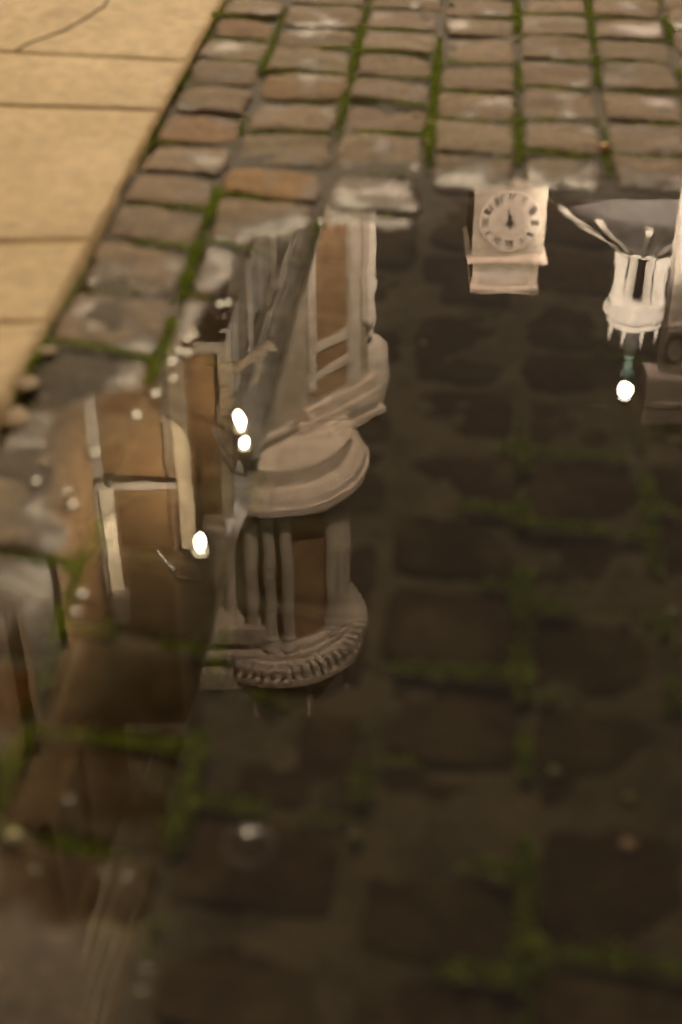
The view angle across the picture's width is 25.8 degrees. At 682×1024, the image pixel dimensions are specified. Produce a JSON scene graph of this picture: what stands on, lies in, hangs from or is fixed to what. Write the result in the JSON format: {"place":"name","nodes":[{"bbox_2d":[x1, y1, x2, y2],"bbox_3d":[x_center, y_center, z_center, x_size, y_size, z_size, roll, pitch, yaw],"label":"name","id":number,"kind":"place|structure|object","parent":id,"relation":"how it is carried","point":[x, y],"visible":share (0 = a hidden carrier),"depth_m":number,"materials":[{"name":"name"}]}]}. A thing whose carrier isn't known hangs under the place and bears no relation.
{"place":"outdoors","nodes":[
{"label":"outdoors","id":0,"kind":"place"},
{"bbox_2d":[0,0,681,1023],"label":"soil","id":1,"kind":"structure","parent":0,"point":[76,972],"depth_m":1.16,"materials":[{"name":"soil"}]},
{"bbox_2d":[2,829,23,847],"bbox_3d":[-0.204,0.203,0.926,0.013,0.009,0.012,15,39,19],"label":"pebble","id":2,"kind":"object","parent":1,"relation":"on","point":[13,838],"visible":1,"depth_m":0.92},
{"bbox_2d":[0,666,35,732],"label":"cobblestone","id":3,"kind":"object","parent":1,"relation":"in","point":[16,688],"visible":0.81,"depth_m":1.04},
{"bbox_2d":[0,324,48,442],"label":"paving slab","id":4,"kind":"structure","parent":1,"relation":"on","point":[19,344],"depth_m":1.37,"materials":[{"name":"stone"}]},
{"bbox_2d":[16,375,38,391],"bbox_3d":[-0.284,-0.116,1.343,0.023,0.005,0.030,-7,37,-9],"label":"stone chip","id":5,"kind":"object","parent":1,"relation":"on","point":[27,383],"visible":1,"depth_m":1.34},
{"bbox_2d":[0,556,62,659],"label":"cobblestone","id":6,"kind":"object","parent":1,"relation":"in","point":[28,594],"visible":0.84,"depth_m":1.10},
{"bbox_2d":[0,479,91,563],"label":"cobblestone","id":7,"kind":"object","parent":1,"relation":"in","point":[33,521],"visible":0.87,"depth_m":1.18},
{"bbox_2d":[0,242,92,328],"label":"paving slab","id":8,"kind":"structure","parent":1,"relation":"on","point":[33,277],"depth_m":1.49,"materials":[{"name":"stone"}]},
{"bbox_2d":[36,346,56,356],"bbox_3d":[-0.275,-0.149,1.386,0.021,0.005,0.019,-7,37,-9],"label":"stone chip","id":9,"kind":"object","parent":1,"relation":"on","point":[50,350],"visible":1,"depth_m":1.38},
{"bbox_2d":[0,411,123,476],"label":"cobblestone","id":10,"kind":"object","parent":1,"relation":"in","point":[33,431],"visible":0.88,"depth_m":1.28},
{"bbox_2d":[0,842,158,929],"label":"cobblestone","id":11,"kind":"object","parent":1,"relation":"in","point":[57,887],"visible":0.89,"depth_m":0.90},
{"bbox_2d":[21,350,149,414],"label":"cobblestone","id":12,"kind":"object","parent":1,"relation":"in","point":[125,390],"visible":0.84,"depth_m":1.35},
{"bbox_2d":[3,747,182,854],"bbox_3d":[-0.159,0.200,0.982,0.115,0.053,0.092,0,36,0],"label":"cobblestone","id":13,"kind":"object","parent":1,"relation":"in","point":[118,797],"visible":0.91,"depth_m":0.96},
{"bbox_2d":[0,54,186,119],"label":"paving slab","id":14,"kind":"structure","parent":1,"relation":"on","point":[64,81],"depth_m":1.93,"materials":[{"name":"stone"}]},
{"bbox_2d":[0,0,223,325],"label":"mortar bed","id":15,"kind":"object","parent":1,"relation":"on","point":[87,240],"visible":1,"depth_m":1.77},
{"bbox_2d":[0,108,160,256],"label":"paving slab","id":16,"kind":"structure","parent":15,"relation":"in","point":[62,172],"depth_m":1.71,"materials":[{"name":"stone"}]},
{"bbox_2d":[56,294,173,358],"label":"cobblestone","id":17,"kind":"object","parent":1,"relation":"in","point":[141,330],"visible":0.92,"depth_m":1.43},
{"bbox_2d":[0,0,230,78],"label":"paving slab","id":18,"kind":"structure","parent":1,"relation":"on","point":[157,29],"depth_m":2.10,"materials":[{"name":"stone"}]},
{"bbox_2d":[47,643,204,742],"bbox_3d":[-0.150,0.143,1.058,0.114,0.052,0.096,4,36,5],"label":"cobblestone","id":19,"kind":"object","parent":1,"relation":"in","point":[103,689],"visible":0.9,"depth_m":1.04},
{"bbox_2d":[81,242,189,295],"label":"cobblestone","id":20,"kind":"object","parent":1,"relation":"in","point":[146,270],"visible":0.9,"depth_m":1.53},
{"bbox_2d":[77,557,230,648],"bbox_3d":[-0.143,0.082,1.137,0.115,0.054,0.098,4,36,5],"label":"cobblestone","id":21,"kind":"object","parent":1,"relation":"in","point":[157,601],"visible":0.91,"depth_m":1.12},
{"bbox_2d":[110,206,204,248],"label":"cobblestone","id":22,"kind":"object","parent":1,"relation":"in","point":[148,223],"visible":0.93,"depth_m":1.60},
{"bbox_2d":[124,175,212,210],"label":"cobblestone","id":23,"kind":"object","parent":1,"relation":"in","point":[150,189],"visible":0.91,"depth_m":1.67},
{"bbox_2d":[110,493,240,558],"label":"cobblestone","id":24,"kind":"object","parent":1,"relation":"in","point":[145,523],"visible":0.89,"depth_m":1.20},
{"bbox_2d":[138,147,229,178],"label":"cobblestone","id":25,"kind":"object","parent":1,"relation":"in","point":[209,163],"visible":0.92,"depth_m":1.74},
{"bbox_2d":[130,418,242,484],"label":"cobblestone","id":26,"kind":"object","parent":1,"relation":"in","point":[170,450],"visible":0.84,"depth_m":1.29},
{"bbox_2d":[156,115,237,147],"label":"cobblestone","id":27,"kind":"object","parent":1,"relation":"in","point":[185,130],"visible":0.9,"depth_m":1.81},
{"bbox_2d":[174,87,251,117],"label":"cobblestone","id":28,"kind":"object","parent":1,"relation":"in","point":[220,102],"visible":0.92,"depth_m":1.89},
{"bbox_2d":[152,360,276,422],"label":"cobblestone","id":29,"kind":"object","parent":1,"relation":"in","point":[202,391],"visible":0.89,"depth_m":1.36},
{"bbox_2d":[190,60,260,87],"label":"cobblestone","id":30,"kind":"object","parent":1,"relation":"in","point":[231,74],"visible":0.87,"depth_m":1.96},
{"bbox_2d":[171,299,286,366],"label":"cobblestone","id":31,"kind":"object","parent":1,"relation":"in","point":[240,337],"visible":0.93,"depth_m":1.45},
{"bbox_2d":[197,39,267,60],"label":"cobblestone","id":32,"kind":"object","parent":1,"relation":"in","point":[232,50],"visible":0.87,"depth_m":2.04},
{"bbox_2d":[150,943,316,1023],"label":"cobblestone","id":33,"kind":"object","parent":1,"relation":"in","point":[233,983],"visible":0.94,"depth_m":0.85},
{"bbox_2d":[192,248,292,306],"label":"cobblestone","id":34,"kind":"object","parent":1,"relation":"in","point":[222,275],"visible":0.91,"depth_m":1.52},
{"bbox_2d":[214,19,272,39],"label":"cobblestone","id":35,"kind":"object","parent":1,"relation":"on","point":[250,29],"visible":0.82,"depth_m":2.10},
{"bbox_2d":[221,0,284,21],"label":"cobblestone","id":36,"kind":"object","parent":1,"relation":"in","point":[262,10],"visible":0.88,"depth_m":2.17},
{"bbox_2d":[170,810,340,918],"bbox_3d":[-0.050,0.235,0.942,0.107,0.046,0.082,5,37,7],"label":"cobblestone","id":37,"kind":"object","parent":1,"relation":"in","point":[294,875],"visible":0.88,"depth_m":0.93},
{"bbox_2d":[211,198,315,257],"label":"cobblestone","id":38,"kind":"object","parent":1,"relation":"in","point":[248,223],"visible":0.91,"depth_m":1.62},
{"bbox_2d":[223,168,320,205],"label":"cobblestone","id":39,"kind":"object","parent":1,"relation":"in","point":[299,188],"visible":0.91,"depth_m":1.69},
{"bbox_2d":[211,713,359,815],"bbox_3d":[-0.040,0.181,1.017,0.112,0.047,0.100,5,37,7],"label":"cobblestone","id":40,"kind":"object","parent":1,"relation":"in","point":[327,744],"visible":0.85,"depth_m":0.99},
{"bbox_2d":[241,134,331,169],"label":"cobblestone","id":41,"kind":"object","parent":1,"relation":"in","point":[301,151],"visible":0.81,"depth_m":1.77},
{"bbox_2d":[249,105,338,134],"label":"cobblestone","id":42,"kind":"object","parent":1,"relation":"in","point":[306,119],"visible":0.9,"depth_m":1.84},
{"bbox_2d":[226,608,366,698],"bbox_3d":[-0.029,0.118,1.099,0.113,0.048,0.095,6,37,8],"label":"cobblestone","id":43,"kind":"object","parent":1,"relation":"in","point":[297,653],"visible":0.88,"depth_m":1.08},
{"bbox_2d":[261,73,348,103],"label":"cobblestone","id":44,"kind":"object","parent":1,"relation":"in","point":[294,87],"visible":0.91,"depth_m":1.92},
{"bbox_2d":[265,47,349,75],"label":"cobblestone","id":45,"kind":"object","parent":1,"relation":"in","point":[288,59],"visible":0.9,"depth_m":2.00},
{"bbox_2d":[246,526,376,606],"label":"cobblestone","id":46,"kind":"object","parent":1,"relation":"in","point":[304,566],"visible":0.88,"depth_m":1.17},
{"bbox_2d":[278,29,355,49],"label":"cobblestone","id":47,"kind":"object","parent":1,"relation":"in","point":[307,38],"visible":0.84,"depth_m":2.07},
{"bbox_2d":[283,5,363,31],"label":"cobblestone","id":48,"kind":"object","parent":1,"relation":"in","point":[299,17],"visible":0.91,"depth_m":2.14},
{"bbox_2d":[268,443,385,516],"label":"cobblestone","id":49,"kind":"object","parent":1,"relation":"in","point":[311,479],"visible":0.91,"depth_m":1.26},
{"bbox_2d":[291,0,367,8],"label":"cobblestone","id":50,"kind":"object","parent":1,"relation":"in","point":[358,3],"visible":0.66,"depth_m":2.21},
{"bbox_2d":[286,408,390,442],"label":"cobblestone","id":51,"kind":"object","parent":1,"relation":"in","point":[358,425],"visible":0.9,"depth_m":1.33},
{"bbox_2d":[0,0,681,1023],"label":"moss","id":52,"kind":"object","parent":1,"relation":"on","point":[190,802],"visible":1,"depth_m":1.10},
{"bbox_2d":[293,317,401,373],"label":"cobblestone","id":53,"kind":"object","parent":1,"relation":"in","point":[324,345],"visible":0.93,"depth_m":1.44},
{"bbox_2d":[345,832,361,845],"bbox_3d":[0.008,0.208,0.948,0.010,0.008,0.011,20,41,25],"label":"pebble","id":54,"kind":"object","parent":1,"relation":"on","point":[349,836],"visible":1,"depth_m":0.94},
{"bbox_2d":[308,275,399,314],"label":"cobblestone","id":55,"kind":"object","parent":1,"relation":"in","point":[342,295],"visible":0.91,"depth_m":1.52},
{"bbox_2d":[320,214,417,270],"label":"cobblestone","id":56,"kind":"object","parent":1,"relation":"in","point":[381,242],"visible":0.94,"depth_m":1.61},
{"bbox_2d":[325,177,420,218],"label":"cobblestone","id":57,"kind":"object","parent":1,"relation":"in","point":[370,196],"visible":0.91,"depth_m":1.68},
{"bbox_2d":[335,134,423,170],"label":"cobblestone","id":58,"kind":"object","parent":1,"relation":"in","point":[353,150],"visible":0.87,"depth_m":1.77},
{"bbox_2d":[345,107,429,135],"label":"cobblestone","id":59,"kind":"object","parent":1,"relation":"in","point":[363,118],"visible":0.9,"depth_m":1.84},
{"bbox_2d":[348,78,431,106],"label":"cobblestone","id":60,"kind":"object","parent":1,"relation":"in","point":[364,89],"visible":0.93,"depth_m":1.91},
{"bbox_2d":[357,54,432,79],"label":"cobblestone","id":61,"kind":"object","parent":1,"relation":"in","point":[377,65],"visible":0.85,"depth_m":1.99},
{"bbox_2d":[361,31,438,56],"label":"cobblestone","id":62,"kind":"object","parent":1,"relation":"in","point":[410,43],"visible":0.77,"depth_m":2.06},
{"bbox_2d":[366,11,435,32],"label":"cobblestone","id":63,"kind":"object","parent":1,"relation":"in","point":[408,20],"visible":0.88,"depth_m":2.14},
{"bbox_2d":[372,0,442,11],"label":"cobblestone","id":64,"kind":"object","parent":1,"relation":"in","point":[425,5],"visible":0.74,"depth_m":2.20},
{"bbox_2d":[351,980,513,1023],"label":"cobblestone","id":65,"kind":"object","parent":1,"relation":"in","point":[415,1002],"visible":0.98,"depth_m":0.85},
{"bbox_2d":[358,876,515,970],"bbox_3d":[0.058,0.263,0.912,0.105,0.045,0.074,4,36,5],"label":"cobblestone","id":66,"kind":"object","parent":1,"relation":"in","point":[431,921],"visible":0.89,"depth_m":0.90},
{"bbox_2d":[382,777,494,799],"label":"cobblestone","id":67,"kind":"object","parent":1,"relation":"in","point":[432,789],"visible":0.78,"depth_m":0.98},
{"bbox_2d":[380,587,516,670],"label":"cobblestone","id":68,"kind":"object","parent":1,"relation":"in","point":[435,628],"visible":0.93,"depth_m":1.11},
{"bbox_2d":[383,687,518,771],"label":"cobblestone","id":69,"kind":"object","parent":1,"relation":"in","point":[454,729],"visible":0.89,"depth_m":1.02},
{"bbox_2d":[392,515,515,582],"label":"cobblestone","id":70,"kind":"object","parent":1,"relation":"in","point":[429,548],"visible":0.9,"depth_m":1.19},
{"bbox_2d":[412,316,504,385],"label":"cobblestone","id":71,"kind":"object","parent":1,"relation":"in","point":[443,337],"visible":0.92,"depth_m":1.44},
{"bbox_2d":[410,456,518,508],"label":"cobblestone","id":72,"kind":"object","parent":1,"relation":"in","point":[495,480],"visible":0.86,"depth_m":1.27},
{"bbox_2d":[419,391,511,439],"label":"cobblestone","id":73,"kind":"object","parent":1,"relation":"in","point":[487,414],"visible":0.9,"depth_m":1.35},
{"bbox_2d":[422,255,512,309],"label":"cobblestone","id":74,"kind":"object","parent":1,"relation":"in","point":[479,282],"visible":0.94,"depth_m":1.56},
{"bbox_2d":[431,155,513,196],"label":"cobblestone","id":75,"kind":"object","parent":1,"relation":"in","point":[458,176],"visible":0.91,"depth_m":1.72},
{"bbox_2d":[434,120,514,156],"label":"cobblestone","id":76,"kind":"object","parent":1,"relation":"in","point":[459,138],"visible":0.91,"depth_m":1.79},
{"bbox_2d":[429,201,519,251],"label":"cobblestone","id":77,"kind":"object","parent":1,"relation":"in","point":[471,226],"visible":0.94,"depth_m":1.64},
{"bbox_2d":[435,93,516,121],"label":"cobblestone","id":78,"kind":"object","parent":1,"relation":"in","point":[489,107],"visible":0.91,"depth_m":1.88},
{"bbox_2d":[440,68,515,94],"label":"cobblestone","id":79,"kind":"object","parent":1,"relation":"in","point":[496,80],"visible":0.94,"depth_m":1.95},
{"bbox_2d":[443,17,514,38],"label":"cobblestone","id":80,"kind":"object","parent":1,"relation":"in","point":[464,28],"visible":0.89,"depth_m":2.11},
{"bbox_2d":[444,0,513,19],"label":"cobblestone","id":81,"kind":"object","parent":1,"relation":"in","point":[472,9],"visible":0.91,"depth_m":2.18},
{"bbox_2d":[447,40,516,64],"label":"cobblestone","id":82,"kind":"object","parent":1,"relation":"in","point":[495,52],"visible":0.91,"depth_m":2.03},
{"bbox_2d":[519,15,588,38],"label":"cobblestone","id":83,"kind":"object","parent":1,"relation":"in","point":[542,25],"visible":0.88,"depth_m":2.11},
{"bbox_2d":[518,35,591,61],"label":"cobblestone","id":84,"kind":"object","parent":1,"relation":"in","point":[538,48],"visible":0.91,"depth_m":2.04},
{"bbox_2d":[524,0,585,15],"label":"cobblestone","id":85,"kind":"object","parent":1,"relation":"in","point":[572,7],"visible":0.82,"depth_m":2.19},
{"bbox_2d":[520,62,593,90],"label":"cobblestone","id":86,"kind":"object","parent":1,"relation":"in","point":[558,75],"visible":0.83,"depth_m":1.97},
{"bbox_2d":[521,89,599,121],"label":"cobblestone","id":87,"kind":"object","parent":1,"relation":"in","point":[558,104],"visible":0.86,"depth_m":1.88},
{"bbox_2d":[522,123,599,157],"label":"cobblestone","id":88,"kind":"object","parent":1,"relation":"in","point":[567,138],"visible":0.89,"depth_m":1.79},
{"bbox_2d":[524,158,602,194],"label":"cobblestone","id":89,"kind":"object","parent":1,"relation":"in","point":[544,175],"visible":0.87,"depth_m":1.72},
{"bbox_2d":[521,200,611,249],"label":"cobblestone","id":90,"kind":"object","parent":1,"relation":"in","point":[580,224],"visible":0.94,"depth_m":1.65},
{"bbox_2d":[529,400,609,445],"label":"cobblestone","id":91,"kind":"object","parent":1,"relation":"in","point":[542,411],"visible":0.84,"depth_m":1.34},
{"bbox_2d":[524,252,615,297],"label":"cobblestone","id":92,"kind":"object","parent":1,"relation":"in","point":[570,273],"visible":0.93,"depth_m":1.56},
{"bbox_2d":[520,354,622,394],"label":"cobblestone","id":93,"kind":"object","parent":1,"relation":"in","point":[557,374],"visible":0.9,"depth_m":1.41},
{"bbox_2d":[526,305,619,354],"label":"cobblestone","id":94,"kind":"object","parent":1,"relation":"in","point":[558,328],"visible":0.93,"depth_m":1.47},
{"bbox_2d":[526,463,637,522],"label":"cobblestone","id":95,"kind":"object","parent":1,"relation":"in","point":[575,493],"visible":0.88,"depth_m":1.25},
{"bbox_2d":[534,538,631,596],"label":"cobblestone","id":96,"kind":"object","parent":1,"relation":"in","point":[587,560],"visible":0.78,"depth_m":1.18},
{"bbox_2d":[529,620,651,697],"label":"cobblestone","id":97,"kind":"object","parent":1,"relation":"in","point":[591,661],"visible":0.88,"depth_m":1.09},
{"bbox_2d":[532,712,656,805],"bbox_3d":[0.174,0.186,1.018,0.103,0.047,0.109,0,36,0],"label":"cobblestone","id":98,"kind":"object","parent":1,"relation":"in","point":[572,746],"visible":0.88,"depth_m":1.02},
{"bbox_2d":[548,767,561,780],"bbox_3d":[0.143,0.175,0.994,0.010,0.008,0.010,-21,41,-26],"label":"pebble","id":99,"kind":"object","parent":98,"relation":"on","point":[554,773],"visible":1,"depth_m":0.99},
{"bbox_2d":[531,969,681,1023],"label":"cobblestone","id":100,"kind":"object","parent":1,"relation":"in","point":[568,997],"visible":0.98,"depth_m":0.85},
{"bbox_2d":[538,829,681,956],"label":"cobblestone","id":101,"kind":"object","parent":1,"relation":"in","point":[605,889],"visible":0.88,"depth_m":0.92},
{"bbox_2d":[618,837,637,853],"bbox_3d":[0.182,0.211,0.942,0.013,0.003,0.013,14,38,18],"label":"fallen leaf","id":102,"kind":"object","parent":101,"relation":"on","point":[626,844],"visible":1,"depth_m":0.94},
{"bbox_2d":[591,0,661,20],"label":"cobblestone","id":103,"kind":"object","parent":1,"relation":"in","point":[641,10],"visible":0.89,"depth_m":2.17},
{"bbox_2d":[595,20,666,42],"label":"cobblestone","id":104,"kind":"object","parent":1,"relation":"in","point":[623,30],"visible":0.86,"depth_m":2.10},
{"bbox_2d":[599,41,668,64],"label":"cobblestone","id":105,"kind":"object","parent":1,"relation":"in","point":[633,52],"visible":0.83,"depth_m":2.03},
{"bbox_2d":[601,62,680,93],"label":"cobblestone","id":106,"kind":"object","parent":1,"relation":"in","point":[635,77],"visible":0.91,"depth_m":1.96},
{"bbox_2d":[602,93,681,125],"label":"cobblestone","id":107,"kind":"object","parent":1,"relation":"in","point":[626,108],"visible":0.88,"depth_m":1.87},
{"bbox_2d":[610,124,681,156],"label":"cobblestone","id":108,"kind":"object","parent":1,"relation":"in","point":[643,139],"visible":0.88,"depth_m":1.80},
{"bbox_2d":[611,156,681,192],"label":"cobblestone","id":109,"kind":"object","parent":1,"relation":"in","point":[644,174],"visible":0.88,"depth_m":1.72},
{"bbox_2d":[619,222,681,251],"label":"cobblestone","id":110,"kind":"object","parent":1,"relation":"in","point":[652,237],"visible":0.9,"depth_m":1.63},
{"bbox_2d":[621,252,681,302],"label":"cobblestone","id":111,"kind":"object","parent":1,"relation":"in","point":[655,276],"visible":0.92,"depth_m":1.56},
{"bbox_2d":[629,306,681,363],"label":"cobblestone","id":112,"kind":"object","parent":1,"relation":"in","point":[655,333],"visible":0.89,"depth_m":1.47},
{"bbox_2d":[637,369,681,432],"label":"cobblestone","id":113,"kind":"object","parent":1,"relation":"in","point":[660,394],"visible":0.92,"depth_m":1.37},
{"bbox_2d":[652,444,681,510],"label":"cobblestone","id":114,"kind":"object","parent":1,"relation":"in","point":[668,486],"visible":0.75,"depth_m":1.26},
{"bbox_2d":[663,0,681,9],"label":"cobblestone","id":115,"kind":"object","parent":1,"relation":"in","point":[667,4],"visible":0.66,"depth_m":2.20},
{"bbox_2d":[666,8,681,31],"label":"cobblestone","id":116,"kind":"object","parent":1,"relation":"in","point":[675,16],"visible":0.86,"depth_m":2.15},
{"bbox_2d":[673,31,681,54],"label":"cobblestone","id":117,"kind":"object","parent":1,"relation":"in","point":[677,38],"visible":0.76,"depth_m":2.06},
{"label":"puddle","id":118,"kind":"structure","parent":1,"relation":"on","visible":0},
{"bbox_2d":[0,406,29,429],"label":"stone chip","id":119,"kind":"object","parent":118,"relation":"on","point":[16,417],"visible":1,"depth_m":1.30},
{"bbox_2d":[223,825,273,864],"bbox_3d":[-0.057,0.202,0.916,0.032,0.010,0.032,0,36,0],"label":"bubble","id":120,"kind":"object","parent":118,"relation":"on","point":[254,862],"visible":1,"depth_m":0.92,"materials":[{"name":"liquid"}]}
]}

